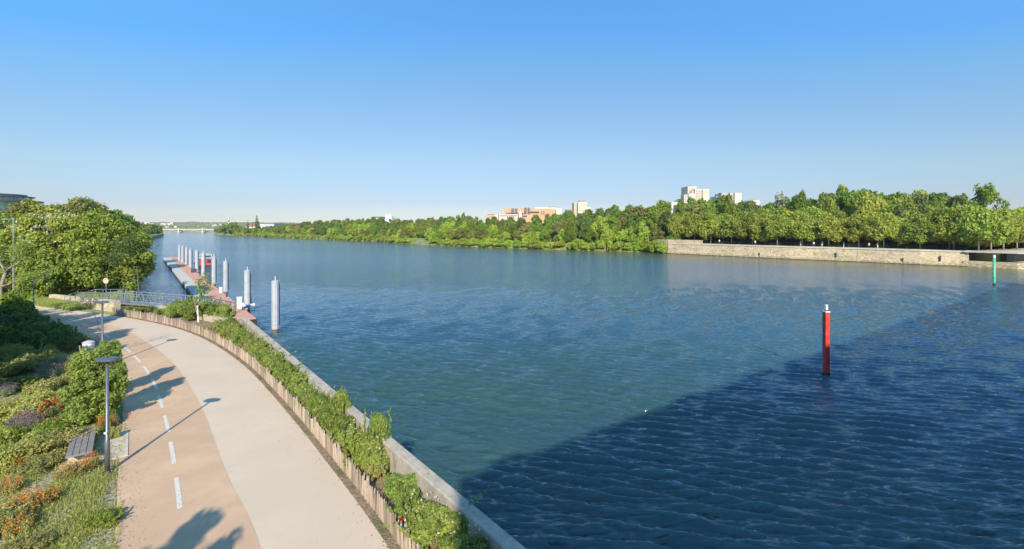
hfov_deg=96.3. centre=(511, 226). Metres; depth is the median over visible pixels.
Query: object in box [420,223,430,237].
olive green tree
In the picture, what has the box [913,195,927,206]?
dark tree
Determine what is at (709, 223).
plane tree
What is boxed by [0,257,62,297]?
broadleaf tree
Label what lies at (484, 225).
broadleaf tree
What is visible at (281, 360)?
rose shrub
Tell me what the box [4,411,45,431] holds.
purple perennial
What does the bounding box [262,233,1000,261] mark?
ground
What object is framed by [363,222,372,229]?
willow tree
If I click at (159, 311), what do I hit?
leafy shrub
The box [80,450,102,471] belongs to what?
orange flowers
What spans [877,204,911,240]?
plane tree
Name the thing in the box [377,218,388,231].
broadleaf tree
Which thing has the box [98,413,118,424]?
green perennial
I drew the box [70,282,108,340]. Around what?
young tree
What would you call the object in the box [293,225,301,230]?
olive green tree
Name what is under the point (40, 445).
flowering mound
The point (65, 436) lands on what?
green perennial
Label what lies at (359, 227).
willow tree
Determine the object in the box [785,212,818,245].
plane tree
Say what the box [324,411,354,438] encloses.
rose shrub
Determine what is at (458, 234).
olive green tree
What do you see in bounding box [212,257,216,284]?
mooring pile
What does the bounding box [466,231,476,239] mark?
olive green tree
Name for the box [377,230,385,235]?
olive green tree
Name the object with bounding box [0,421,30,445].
green perennial
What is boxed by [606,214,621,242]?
broadleaf tree
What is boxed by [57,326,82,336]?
dark shrub
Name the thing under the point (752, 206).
dark tree
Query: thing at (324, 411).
rose shrub
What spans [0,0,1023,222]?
sky
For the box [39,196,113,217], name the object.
broadleaf tree
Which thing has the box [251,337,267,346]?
rose shrub
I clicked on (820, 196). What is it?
broadleaf tree
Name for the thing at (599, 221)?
willow tree
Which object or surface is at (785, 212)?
plane tree
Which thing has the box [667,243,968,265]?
embankment wall
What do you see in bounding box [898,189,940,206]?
plane tree
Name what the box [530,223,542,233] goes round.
broadleaf tree
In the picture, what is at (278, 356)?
rose shrub
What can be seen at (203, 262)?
mooring pile
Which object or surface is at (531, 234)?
willow tree
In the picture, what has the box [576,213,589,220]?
dark tree
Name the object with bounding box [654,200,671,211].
broadleaf tree
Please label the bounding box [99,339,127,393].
tall shrub
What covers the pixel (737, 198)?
apartment tower
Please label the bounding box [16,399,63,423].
orange flowers
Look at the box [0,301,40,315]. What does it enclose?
dark shrub
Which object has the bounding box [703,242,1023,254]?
promenade
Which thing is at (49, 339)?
dark shrub
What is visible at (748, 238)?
dark tree
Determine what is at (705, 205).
broadleaf tree
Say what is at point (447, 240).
riverside bush
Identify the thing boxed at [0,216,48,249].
broadleaf tree
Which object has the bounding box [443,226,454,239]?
willow tree
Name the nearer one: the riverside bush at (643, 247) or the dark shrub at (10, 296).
the dark shrub at (10, 296)
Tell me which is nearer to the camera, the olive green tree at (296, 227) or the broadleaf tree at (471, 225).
the broadleaf tree at (471, 225)
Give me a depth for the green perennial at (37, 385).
21.77 m
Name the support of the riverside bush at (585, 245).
on the river bank
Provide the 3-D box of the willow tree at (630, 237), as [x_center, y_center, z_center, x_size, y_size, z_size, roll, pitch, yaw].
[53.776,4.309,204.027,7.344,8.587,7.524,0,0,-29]
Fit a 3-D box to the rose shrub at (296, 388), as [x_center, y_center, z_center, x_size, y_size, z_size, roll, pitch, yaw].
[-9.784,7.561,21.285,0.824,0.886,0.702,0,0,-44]
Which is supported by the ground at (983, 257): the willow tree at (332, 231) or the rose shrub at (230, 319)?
the willow tree at (332, 231)
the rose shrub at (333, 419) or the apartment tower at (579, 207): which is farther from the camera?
the apartment tower at (579, 207)
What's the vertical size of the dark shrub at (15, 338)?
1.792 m
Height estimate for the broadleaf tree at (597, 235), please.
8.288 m
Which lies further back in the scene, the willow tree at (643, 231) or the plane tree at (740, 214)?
the willow tree at (643, 231)
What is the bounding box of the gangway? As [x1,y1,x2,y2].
[185,295,235,311]
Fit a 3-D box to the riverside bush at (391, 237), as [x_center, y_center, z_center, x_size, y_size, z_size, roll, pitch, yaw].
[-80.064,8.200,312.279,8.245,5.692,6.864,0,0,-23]
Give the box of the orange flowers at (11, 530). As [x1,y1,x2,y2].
[1,510,36,540]
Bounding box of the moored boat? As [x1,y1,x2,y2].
[194,253,211,268]
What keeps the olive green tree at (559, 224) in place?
on the ground at (983, 257)
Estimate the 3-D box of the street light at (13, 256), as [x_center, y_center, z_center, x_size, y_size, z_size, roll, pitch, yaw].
[-52.701,3.589,48.000,1.170,8.821,0.200,0,0,0]
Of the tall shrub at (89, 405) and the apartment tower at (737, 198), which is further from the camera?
the apartment tower at (737, 198)
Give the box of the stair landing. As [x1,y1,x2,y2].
[64,289,125,304]
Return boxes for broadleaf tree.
[0,198,63,218]
[0,202,28,222]
[0,212,16,289]
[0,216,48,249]
[0,247,10,291]
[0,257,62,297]
[32,207,157,293]
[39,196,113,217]
[88,207,140,235]
[103,262,143,288]
[124,213,141,228]
[126,220,150,251]
[145,223,154,234]
[153,224,160,233]
[219,224,226,232]
[226,222,240,233]
[323,221,329,233]
[367,222,379,231]
[371,227,377,236]
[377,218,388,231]
[381,223,387,230]
[389,222,398,228]
[415,223,424,237]
[432,223,439,231]
[434,230,442,238]
[443,216,452,222]
[452,215,463,227]
[465,227,471,238]
[468,222,474,228]
[472,223,478,237]
[478,223,487,232]
[486,219,494,225]
[498,224,506,237]
[506,219,515,229]
[507,224,517,239]
[527,218,542,230]
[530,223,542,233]
[540,227,550,242]
[541,220,553,240]
[547,213,561,239]
[559,210,571,218]
[562,211,576,225]
[562,225,575,241]
[569,219,579,240]
[580,226,592,242]
[583,208,595,217]
[594,226,601,240]
[606,204,622,216]
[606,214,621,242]
[616,204,634,228]
[625,211,647,231]
[644,205,662,222]
[647,212,665,229]
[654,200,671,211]
[664,210,693,239]
[666,228,681,239]
[675,198,684,214]
[683,196,695,205]
[696,198,714,239]
[707,199,717,210]
[713,193,741,240]
[714,194,734,208]
[737,200,744,240]
[763,202,784,241]
[782,196,790,241]
[784,194,807,238]
[784,203,803,241]
[799,189,809,238]
[806,198,816,207]
[813,192,823,206]
[832,184,848,196]
[834,191,847,242]
[840,191,859,242]
[888,193,895,199]
[892,191,905,201]
[927,192,948,200]
[936,199,949,207]
[947,204,970,247]
[958,193,979,245]
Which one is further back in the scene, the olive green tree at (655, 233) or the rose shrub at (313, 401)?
the olive green tree at (655, 233)
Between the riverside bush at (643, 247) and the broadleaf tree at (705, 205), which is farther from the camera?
the broadleaf tree at (705, 205)
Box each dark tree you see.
[516,218,526,230]
[527,214,541,225]
[575,216,590,239]
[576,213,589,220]
[589,208,604,240]
[603,209,620,229]
[653,210,670,236]
[741,201,762,240]
[742,207,757,240]
[816,192,834,208]
[884,204,914,243]
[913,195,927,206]
[913,200,938,244]
[939,192,952,199]
[946,195,972,246]
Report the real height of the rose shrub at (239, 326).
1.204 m
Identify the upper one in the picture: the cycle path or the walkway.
the walkway
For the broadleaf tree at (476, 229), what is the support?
on the ground at (983, 257)
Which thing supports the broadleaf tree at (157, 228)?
on the ground at (115, 295)
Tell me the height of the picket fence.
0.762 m
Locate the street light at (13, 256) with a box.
[2,219,13,289]
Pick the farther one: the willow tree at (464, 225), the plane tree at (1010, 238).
the willow tree at (464, 225)
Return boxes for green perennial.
[0,376,37,389]
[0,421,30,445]
[0,508,35,535]
[1,531,55,548]
[16,452,65,475]
[18,412,75,435]
[21,376,60,393]
[41,424,99,454]
[51,371,72,385]
[63,358,75,372]
[78,506,124,528]
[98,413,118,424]
[109,426,120,438]
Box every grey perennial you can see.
[10,402,37,416]
[52,351,68,366]
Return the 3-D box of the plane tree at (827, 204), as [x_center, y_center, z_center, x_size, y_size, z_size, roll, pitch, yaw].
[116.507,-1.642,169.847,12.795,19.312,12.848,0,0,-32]
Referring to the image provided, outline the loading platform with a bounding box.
[963,250,1023,268]
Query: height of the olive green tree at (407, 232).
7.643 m
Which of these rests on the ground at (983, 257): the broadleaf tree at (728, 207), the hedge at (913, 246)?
the broadleaf tree at (728, 207)
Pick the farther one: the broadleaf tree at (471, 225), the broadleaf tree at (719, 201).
the broadleaf tree at (471, 225)
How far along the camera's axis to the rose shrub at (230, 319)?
34.45 m
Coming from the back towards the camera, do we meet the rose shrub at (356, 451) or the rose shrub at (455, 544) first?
the rose shrub at (356, 451)
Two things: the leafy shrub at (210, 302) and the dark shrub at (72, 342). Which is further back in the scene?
the leafy shrub at (210, 302)
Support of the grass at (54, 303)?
on the ground at (115, 295)
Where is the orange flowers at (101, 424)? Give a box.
[96,414,113,430]
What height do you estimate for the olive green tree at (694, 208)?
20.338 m
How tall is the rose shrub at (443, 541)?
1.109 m
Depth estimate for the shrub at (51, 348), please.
27.15 m
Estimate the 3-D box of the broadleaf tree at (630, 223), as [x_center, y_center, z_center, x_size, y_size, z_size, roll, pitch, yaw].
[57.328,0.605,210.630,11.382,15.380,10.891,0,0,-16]
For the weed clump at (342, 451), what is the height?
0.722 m
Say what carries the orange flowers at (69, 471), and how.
on the garden bed
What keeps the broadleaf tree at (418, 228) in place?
on the ground at (983, 257)
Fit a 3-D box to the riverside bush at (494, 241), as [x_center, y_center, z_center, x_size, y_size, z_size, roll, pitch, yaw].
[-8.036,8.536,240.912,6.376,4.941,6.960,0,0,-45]
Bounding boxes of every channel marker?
[822,305,829,374]
[992,255,995,284]
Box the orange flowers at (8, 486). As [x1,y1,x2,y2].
[0,475,23,494]
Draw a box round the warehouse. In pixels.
[260,223,284,227]
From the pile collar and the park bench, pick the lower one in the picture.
the park bench
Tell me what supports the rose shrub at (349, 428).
on the planting strip
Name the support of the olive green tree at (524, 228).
on the ground at (983, 257)
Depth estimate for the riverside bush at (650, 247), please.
189.18 m
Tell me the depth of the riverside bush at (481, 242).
243.91 m
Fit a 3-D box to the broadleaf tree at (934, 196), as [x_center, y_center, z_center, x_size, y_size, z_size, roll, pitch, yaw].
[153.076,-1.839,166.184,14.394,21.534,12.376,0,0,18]
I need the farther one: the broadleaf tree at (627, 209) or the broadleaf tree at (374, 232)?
the broadleaf tree at (374, 232)
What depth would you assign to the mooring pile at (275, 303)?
47.82 m
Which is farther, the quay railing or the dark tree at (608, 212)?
the dark tree at (608, 212)
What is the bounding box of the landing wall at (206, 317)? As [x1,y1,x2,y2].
[158,305,240,322]
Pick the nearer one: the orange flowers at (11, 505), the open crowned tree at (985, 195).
the orange flowers at (11, 505)
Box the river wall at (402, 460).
[241,317,525,548]
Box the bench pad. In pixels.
[59,429,128,470]
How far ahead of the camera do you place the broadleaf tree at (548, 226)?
233.01 m
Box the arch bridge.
[163,228,213,231]
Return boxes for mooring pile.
[178,244,180,260]
[181,246,184,262]
[185,246,188,264]
[189,247,192,267]
[195,251,198,272]
[201,253,205,275]
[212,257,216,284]
[223,258,228,293]
[244,267,250,310]
[271,276,279,332]
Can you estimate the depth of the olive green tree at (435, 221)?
307.86 m
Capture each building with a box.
[0,193,43,210]
[385,214,395,222]
[487,214,498,219]
[499,207,561,222]
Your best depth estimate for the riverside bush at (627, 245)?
200.37 m
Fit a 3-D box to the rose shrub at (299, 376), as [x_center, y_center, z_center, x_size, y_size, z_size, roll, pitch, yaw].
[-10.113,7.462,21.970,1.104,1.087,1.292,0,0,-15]
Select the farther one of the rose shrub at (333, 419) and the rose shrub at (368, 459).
the rose shrub at (333, 419)
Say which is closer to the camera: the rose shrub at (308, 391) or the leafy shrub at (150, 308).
the rose shrub at (308, 391)
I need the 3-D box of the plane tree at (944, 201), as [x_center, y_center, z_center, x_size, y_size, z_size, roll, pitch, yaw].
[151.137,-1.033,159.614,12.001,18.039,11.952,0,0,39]
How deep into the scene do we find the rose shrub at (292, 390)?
21.06 m
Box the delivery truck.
[811,239,833,243]
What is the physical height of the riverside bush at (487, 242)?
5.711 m
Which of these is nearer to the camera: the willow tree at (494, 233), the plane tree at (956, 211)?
the plane tree at (956, 211)
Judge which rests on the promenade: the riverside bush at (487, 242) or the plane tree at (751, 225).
the plane tree at (751, 225)
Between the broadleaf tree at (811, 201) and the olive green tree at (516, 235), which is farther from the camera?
the olive green tree at (516, 235)
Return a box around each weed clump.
[203,322,218,329]
[205,316,227,327]
[209,326,221,333]
[287,386,318,403]
[299,391,323,405]
[311,397,355,424]
[324,411,345,435]
[329,434,344,452]
[364,463,388,479]
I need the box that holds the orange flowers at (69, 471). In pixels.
[53,458,88,481]
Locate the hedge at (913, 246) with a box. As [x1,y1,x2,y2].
[682,239,968,249]
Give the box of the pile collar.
[242,297,254,306]
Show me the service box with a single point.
(239, 301)
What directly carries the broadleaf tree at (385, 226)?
on the ground at (983, 257)
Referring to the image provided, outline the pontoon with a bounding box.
[163,257,256,325]
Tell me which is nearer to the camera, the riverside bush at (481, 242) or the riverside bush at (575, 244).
the riverside bush at (575, 244)
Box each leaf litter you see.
[41,311,416,548]
[111,314,400,548]
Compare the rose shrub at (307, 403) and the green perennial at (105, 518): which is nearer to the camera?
the green perennial at (105, 518)
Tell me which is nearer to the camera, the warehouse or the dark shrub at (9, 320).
the dark shrub at (9, 320)
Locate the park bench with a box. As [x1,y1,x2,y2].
[65,426,96,463]
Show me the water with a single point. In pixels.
(590, 400)
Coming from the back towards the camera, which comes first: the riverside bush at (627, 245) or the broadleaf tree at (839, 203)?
the riverside bush at (627, 245)
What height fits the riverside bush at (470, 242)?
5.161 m
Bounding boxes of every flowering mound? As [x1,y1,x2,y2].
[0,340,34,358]
[0,349,57,377]
[0,390,49,425]
[0,425,61,466]
[0,434,37,473]
[10,384,58,406]
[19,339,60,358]
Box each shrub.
[0,290,31,308]
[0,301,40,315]
[0,304,45,328]
[0,320,25,337]
[0,322,40,346]
[12,323,50,345]
[15,315,63,329]
[19,311,51,322]
[22,327,69,347]
[35,328,77,347]
[38,321,73,330]
[53,332,92,350]
[56,343,131,424]
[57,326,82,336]
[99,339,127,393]
[123,303,143,310]
[133,307,145,312]
[140,305,156,311]
[153,307,164,313]
[162,301,186,317]
[164,299,188,305]
[178,302,203,319]
[179,293,197,305]
[190,298,217,316]
[198,297,221,305]
[205,301,231,315]
[212,302,238,317]
[214,319,229,327]
[218,316,240,325]
[219,323,236,336]
[222,322,245,331]
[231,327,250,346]
[232,326,251,334]
[242,337,270,354]
[246,335,267,343]
[250,341,274,363]
[250,351,295,368]
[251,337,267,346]
[261,350,283,360]
[265,358,304,376]
[266,353,284,374]
[271,358,290,366]
[272,362,300,382]
[276,365,301,384]
[284,380,310,395]
[287,367,308,387]
[293,381,311,394]
[297,378,318,406]
[298,386,334,414]
[304,388,335,416]
[312,396,331,415]
[313,396,344,428]
[321,424,363,444]
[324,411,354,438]
[328,385,350,414]
[329,424,353,433]
[334,419,367,456]
[340,434,385,468]
[354,448,374,471]
[360,439,388,469]
[363,407,391,442]
[377,458,429,503]
[385,486,490,548]
[386,485,423,521]
[399,490,436,524]
[410,483,461,523]
[435,524,488,548]
[446,519,485,548]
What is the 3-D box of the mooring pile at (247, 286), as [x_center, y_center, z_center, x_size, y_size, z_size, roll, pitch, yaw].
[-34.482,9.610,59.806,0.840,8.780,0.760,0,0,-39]
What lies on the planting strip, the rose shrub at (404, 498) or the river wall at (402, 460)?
the rose shrub at (404, 498)
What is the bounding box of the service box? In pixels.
[236,296,241,308]
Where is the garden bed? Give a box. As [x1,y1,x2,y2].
[0,315,122,548]
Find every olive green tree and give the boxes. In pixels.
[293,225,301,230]
[309,228,316,234]
[340,220,348,227]
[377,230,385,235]
[390,219,398,225]
[397,220,406,226]
[400,228,411,237]
[414,219,424,225]
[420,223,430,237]
[430,219,440,225]
[454,227,465,238]
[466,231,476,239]
[467,219,478,224]
[477,228,487,239]
[493,219,505,228]
[513,230,523,240]
[518,224,530,234]
[552,219,567,241]
[620,205,647,229]
[649,228,665,241]
[680,203,707,239]
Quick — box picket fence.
[112,307,422,548]
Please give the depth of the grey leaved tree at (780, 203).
201.76 m
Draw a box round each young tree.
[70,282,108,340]
[95,233,158,297]
[193,269,214,321]
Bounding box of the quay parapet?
[668,239,702,243]
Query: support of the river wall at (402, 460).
on the ground at (115, 295)
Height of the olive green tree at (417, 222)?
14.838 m
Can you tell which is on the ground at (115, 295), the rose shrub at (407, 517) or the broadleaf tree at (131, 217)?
the broadleaf tree at (131, 217)
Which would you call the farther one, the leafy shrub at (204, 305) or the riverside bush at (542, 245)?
the riverside bush at (542, 245)
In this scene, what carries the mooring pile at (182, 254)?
on the riverbed
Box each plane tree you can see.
[664,213,688,238]
[680,213,712,239]
[692,214,713,239]
[697,211,724,243]
[713,213,747,243]
[717,213,740,240]
[728,210,749,240]
[736,211,764,244]
[754,208,774,240]
[758,214,791,244]
[770,206,798,241]
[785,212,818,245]
[792,205,833,242]
[813,212,847,246]
[816,196,838,212]
[829,209,861,242]
[841,214,874,246]
[846,210,882,241]
[849,189,888,217]
[864,212,908,247]
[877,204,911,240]
[890,198,905,206]
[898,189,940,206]
[898,213,942,248]
[902,199,925,243]
[909,205,951,244]
[928,207,977,245]
[929,206,974,249]
[930,207,972,249]
[942,198,947,205]
[948,205,1014,250]
[954,204,998,248]
[972,213,1019,250]
[996,209,1023,249]
[1006,208,1023,249]
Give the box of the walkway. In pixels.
[105,290,193,306]
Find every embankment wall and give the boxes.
[657,239,667,252]
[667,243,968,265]
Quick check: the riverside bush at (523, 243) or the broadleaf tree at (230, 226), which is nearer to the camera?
the riverside bush at (523, 243)
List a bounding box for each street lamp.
[94,356,119,474]
[95,300,109,340]
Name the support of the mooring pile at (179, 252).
on the riverbed
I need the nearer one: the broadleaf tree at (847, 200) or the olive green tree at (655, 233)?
the broadleaf tree at (847, 200)
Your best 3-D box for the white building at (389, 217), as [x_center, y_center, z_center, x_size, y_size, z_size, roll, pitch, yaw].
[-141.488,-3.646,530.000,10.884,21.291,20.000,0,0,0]
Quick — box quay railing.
[715,241,966,249]
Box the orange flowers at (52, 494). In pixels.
[25,485,59,510]
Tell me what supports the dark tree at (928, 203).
on the ground at (983, 257)
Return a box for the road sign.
[103,278,108,298]
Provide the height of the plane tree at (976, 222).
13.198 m
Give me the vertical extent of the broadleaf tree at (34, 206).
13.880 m
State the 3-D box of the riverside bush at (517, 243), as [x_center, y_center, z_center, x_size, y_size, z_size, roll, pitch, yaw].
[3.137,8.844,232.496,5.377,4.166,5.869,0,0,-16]
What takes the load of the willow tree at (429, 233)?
on the river bank
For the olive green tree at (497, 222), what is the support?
on the ground at (983, 257)
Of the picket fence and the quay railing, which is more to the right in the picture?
the quay railing
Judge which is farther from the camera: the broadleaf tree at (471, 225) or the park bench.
the broadleaf tree at (471, 225)
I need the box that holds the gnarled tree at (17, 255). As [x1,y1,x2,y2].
[0,231,64,303]
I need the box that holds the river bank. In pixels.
[213,232,661,252]
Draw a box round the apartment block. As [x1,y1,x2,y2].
[668,199,678,213]
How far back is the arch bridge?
856.00 m
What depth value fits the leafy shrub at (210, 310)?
39.01 m
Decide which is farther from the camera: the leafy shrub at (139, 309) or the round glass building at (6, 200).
the round glass building at (6, 200)
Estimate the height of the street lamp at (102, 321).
3.810 m
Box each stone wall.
[49,294,90,301]
[92,298,120,311]
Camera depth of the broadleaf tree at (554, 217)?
243.54 m
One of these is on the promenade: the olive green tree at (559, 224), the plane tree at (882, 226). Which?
the plane tree at (882, 226)
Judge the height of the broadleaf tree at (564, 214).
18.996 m
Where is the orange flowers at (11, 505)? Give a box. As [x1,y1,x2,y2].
[0,488,43,516]
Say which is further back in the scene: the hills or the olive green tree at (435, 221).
the hills
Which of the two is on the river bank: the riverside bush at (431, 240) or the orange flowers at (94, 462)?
the riverside bush at (431, 240)
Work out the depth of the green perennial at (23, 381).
22.50 m
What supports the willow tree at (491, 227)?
on the ground at (983, 257)
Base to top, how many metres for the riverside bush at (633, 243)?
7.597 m
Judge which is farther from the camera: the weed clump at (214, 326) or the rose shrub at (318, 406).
the weed clump at (214, 326)
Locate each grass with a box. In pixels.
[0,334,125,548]
[28,296,91,310]
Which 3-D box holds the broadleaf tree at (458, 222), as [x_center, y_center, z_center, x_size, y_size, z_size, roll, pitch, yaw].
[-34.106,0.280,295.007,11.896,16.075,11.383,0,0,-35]
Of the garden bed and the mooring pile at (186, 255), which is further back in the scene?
the mooring pile at (186, 255)
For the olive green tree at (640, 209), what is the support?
on the ground at (983, 257)
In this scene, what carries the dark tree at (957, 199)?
on the ground at (983, 257)
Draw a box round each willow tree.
[300,228,307,234]
[329,227,337,234]
[346,229,353,235]
[352,229,360,235]
[355,223,364,232]
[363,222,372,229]
[406,222,416,237]
[424,227,435,239]
[439,221,457,238]
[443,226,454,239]
[458,222,467,233]
[486,224,498,232]
[487,230,499,238]
[499,231,511,240]
[520,232,528,240]
[526,231,535,240]
[534,232,540,240]
[557,229,569,241]
[590,215,608,240]
[600,224,615,243]
[615,229,628,243]
[625,228,637,241]
[632,221,651,245]
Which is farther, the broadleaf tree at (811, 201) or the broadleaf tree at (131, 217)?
the broadleaf tree at (811, 201)
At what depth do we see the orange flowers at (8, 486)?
13.74 m
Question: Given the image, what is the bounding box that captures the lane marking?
[70,319,181,508]
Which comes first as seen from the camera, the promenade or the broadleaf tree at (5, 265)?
the broadleaf tree at (5, 265)
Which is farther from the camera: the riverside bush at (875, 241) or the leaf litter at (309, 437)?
the riverside bush at (875, 241)
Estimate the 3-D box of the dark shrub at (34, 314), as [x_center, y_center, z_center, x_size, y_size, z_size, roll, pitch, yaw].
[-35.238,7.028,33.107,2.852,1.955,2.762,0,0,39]
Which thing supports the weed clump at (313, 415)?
on the planting strip
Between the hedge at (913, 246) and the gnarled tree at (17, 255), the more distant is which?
the hedge at (913, 246)
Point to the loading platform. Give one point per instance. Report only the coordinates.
(1012, 259)
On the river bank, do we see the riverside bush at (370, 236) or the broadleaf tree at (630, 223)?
the riverside bush at (370, 236)
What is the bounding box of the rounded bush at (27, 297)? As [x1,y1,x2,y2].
[23,289,47,299]
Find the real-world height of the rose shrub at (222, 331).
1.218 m
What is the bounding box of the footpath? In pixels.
[30,306,388,548]
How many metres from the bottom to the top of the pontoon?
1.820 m
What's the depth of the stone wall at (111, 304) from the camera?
43.39 m
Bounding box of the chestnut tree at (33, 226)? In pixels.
[0,209,96,270]
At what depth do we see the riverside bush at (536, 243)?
224.07 m
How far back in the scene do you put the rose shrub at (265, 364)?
24.97 m
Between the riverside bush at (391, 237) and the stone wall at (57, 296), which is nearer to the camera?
the stone wall at (57, 296)
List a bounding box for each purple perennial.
[0,381,19,396]
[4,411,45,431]
[34,362,62,378]
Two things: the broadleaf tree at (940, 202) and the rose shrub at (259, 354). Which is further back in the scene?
the broadleaf tree at (940, 202)
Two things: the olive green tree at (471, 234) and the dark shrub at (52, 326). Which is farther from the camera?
the olive green tree at (471, 234)
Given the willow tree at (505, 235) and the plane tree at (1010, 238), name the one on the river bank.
the willow tree at (505, 235)
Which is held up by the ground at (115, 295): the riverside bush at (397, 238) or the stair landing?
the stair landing
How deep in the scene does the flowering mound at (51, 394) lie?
20.18 m
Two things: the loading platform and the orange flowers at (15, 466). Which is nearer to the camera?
the orange flowers at (15, 466)
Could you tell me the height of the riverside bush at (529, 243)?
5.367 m
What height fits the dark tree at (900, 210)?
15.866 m
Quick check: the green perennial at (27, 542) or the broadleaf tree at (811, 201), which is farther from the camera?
the broadleaf tree at (811, 201)
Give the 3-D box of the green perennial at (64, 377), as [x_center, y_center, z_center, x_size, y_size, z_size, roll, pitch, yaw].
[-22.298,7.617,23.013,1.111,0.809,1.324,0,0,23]
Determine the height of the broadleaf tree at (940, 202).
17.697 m
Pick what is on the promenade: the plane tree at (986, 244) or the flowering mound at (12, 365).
the plane tree at (986, 244)
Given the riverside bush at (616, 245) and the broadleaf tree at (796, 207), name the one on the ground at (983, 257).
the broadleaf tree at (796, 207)
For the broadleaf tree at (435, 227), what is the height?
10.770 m
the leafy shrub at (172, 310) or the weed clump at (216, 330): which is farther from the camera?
the leafy shrub at (172, 310)
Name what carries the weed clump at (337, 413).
on the planting strip
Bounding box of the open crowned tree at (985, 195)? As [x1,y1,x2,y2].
[968,182,1009,209]
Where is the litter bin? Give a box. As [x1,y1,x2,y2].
[79,340,94,349]
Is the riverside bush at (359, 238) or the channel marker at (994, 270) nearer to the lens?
the channel marker at (994, 270)
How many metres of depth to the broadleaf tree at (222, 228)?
577.39 m
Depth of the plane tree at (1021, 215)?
134.20 m
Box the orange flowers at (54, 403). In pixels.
[47,396,66,408]
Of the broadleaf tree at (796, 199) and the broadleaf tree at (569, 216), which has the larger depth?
the broadleaf tree at (569, 216)
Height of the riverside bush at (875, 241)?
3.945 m
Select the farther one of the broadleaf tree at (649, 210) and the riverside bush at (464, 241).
the riverside bush at (464, 241)
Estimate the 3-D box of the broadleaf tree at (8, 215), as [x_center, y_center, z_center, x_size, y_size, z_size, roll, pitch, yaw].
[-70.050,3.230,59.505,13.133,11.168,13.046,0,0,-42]
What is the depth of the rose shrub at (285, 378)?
22.22 m
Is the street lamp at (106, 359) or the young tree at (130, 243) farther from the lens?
the young tree at (130, 243)
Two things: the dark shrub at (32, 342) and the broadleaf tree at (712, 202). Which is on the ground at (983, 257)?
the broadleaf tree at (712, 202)
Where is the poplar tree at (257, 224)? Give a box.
[255,216,259,227]
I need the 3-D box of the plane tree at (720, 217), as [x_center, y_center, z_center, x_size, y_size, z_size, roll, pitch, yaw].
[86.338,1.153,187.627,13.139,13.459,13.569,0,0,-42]
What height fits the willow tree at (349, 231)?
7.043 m
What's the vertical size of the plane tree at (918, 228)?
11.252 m
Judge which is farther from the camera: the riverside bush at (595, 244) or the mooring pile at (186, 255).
the riverside bush at (595, 244)
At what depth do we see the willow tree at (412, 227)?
312.08 m
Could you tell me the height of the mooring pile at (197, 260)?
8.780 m
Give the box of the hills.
[155,221,478,227]
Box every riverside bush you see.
[356,234,364,240]
[366,234,374,240]
[375,234,383,240]
[388,235,394,241]
[394,235,401,242]
[428,237,438,243]
[435,239,441,244]
[444,238,451,244]
[454,238,460,244]
[460,238,468,245]
[467,238,478,245]
[478,238,484,246]
[483,237,492,246]
[491,238,499,246]
[496,239,505,246]
[503,240,513,246]
[513,240,520,247]
[520,240,526,246]
[526,238,534,247]
[532,240,541,248]
[539,242,545,248]
[545,242,553,247]
[553,240,565,247]
[569,238,584,249]
[581,242,590,249]
[590,240,600,249]
[598,239,611,250]
[611,241,623,249]
[622,242,632,250]
[628,238,637,249]
[638,238,650,245]
[640,244,647,251]
[645,240,660,252]
[656,245,665,252]
[863,239,888,247]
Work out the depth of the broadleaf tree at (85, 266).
55.59 m
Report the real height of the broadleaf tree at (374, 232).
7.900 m
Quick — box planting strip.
[114,311,438,548]
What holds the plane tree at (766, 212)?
on the promenade
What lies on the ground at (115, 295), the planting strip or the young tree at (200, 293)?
the planting strip
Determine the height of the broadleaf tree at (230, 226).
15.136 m
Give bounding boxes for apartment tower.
[572,201,590,217]
[681,186,708,203]
[710,193,741,204]
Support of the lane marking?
on the cycle path
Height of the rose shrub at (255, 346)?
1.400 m
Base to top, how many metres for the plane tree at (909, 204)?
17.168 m
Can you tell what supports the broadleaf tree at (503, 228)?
on the ground at (983, 257)
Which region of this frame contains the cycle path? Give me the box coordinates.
[36,308,260,548]
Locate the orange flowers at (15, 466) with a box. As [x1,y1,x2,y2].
[2,456,26,472]
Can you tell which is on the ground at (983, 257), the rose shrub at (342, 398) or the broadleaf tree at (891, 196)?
the broadleaf tree at (891, 196)
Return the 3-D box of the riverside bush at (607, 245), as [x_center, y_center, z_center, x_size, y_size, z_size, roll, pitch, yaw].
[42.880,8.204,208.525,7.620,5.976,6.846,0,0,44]
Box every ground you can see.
[4,233,391,474]
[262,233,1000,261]
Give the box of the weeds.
[365,471,437,545]
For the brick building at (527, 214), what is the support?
on the ground at (983, 257)
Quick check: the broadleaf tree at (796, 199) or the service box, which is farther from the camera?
the broadleaf tree at (796, 199)
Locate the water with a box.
[134,230,1023,548]
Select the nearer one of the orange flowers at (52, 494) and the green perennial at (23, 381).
the orange flowers at (52, 494)
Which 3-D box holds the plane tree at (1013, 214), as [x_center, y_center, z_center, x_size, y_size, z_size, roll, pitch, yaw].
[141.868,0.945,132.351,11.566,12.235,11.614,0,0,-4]
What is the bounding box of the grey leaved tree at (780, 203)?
[774,191,787,208]
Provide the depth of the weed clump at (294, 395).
20.26 m
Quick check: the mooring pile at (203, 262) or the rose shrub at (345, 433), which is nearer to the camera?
the rose shrub at (345, 433)
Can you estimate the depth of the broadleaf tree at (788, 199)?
202.56 m
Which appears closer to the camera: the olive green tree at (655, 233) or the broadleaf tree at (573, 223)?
the olive green tree at (655, 233)
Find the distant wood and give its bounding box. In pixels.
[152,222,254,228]
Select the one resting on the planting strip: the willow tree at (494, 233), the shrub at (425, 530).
the shrub at (425, 530)

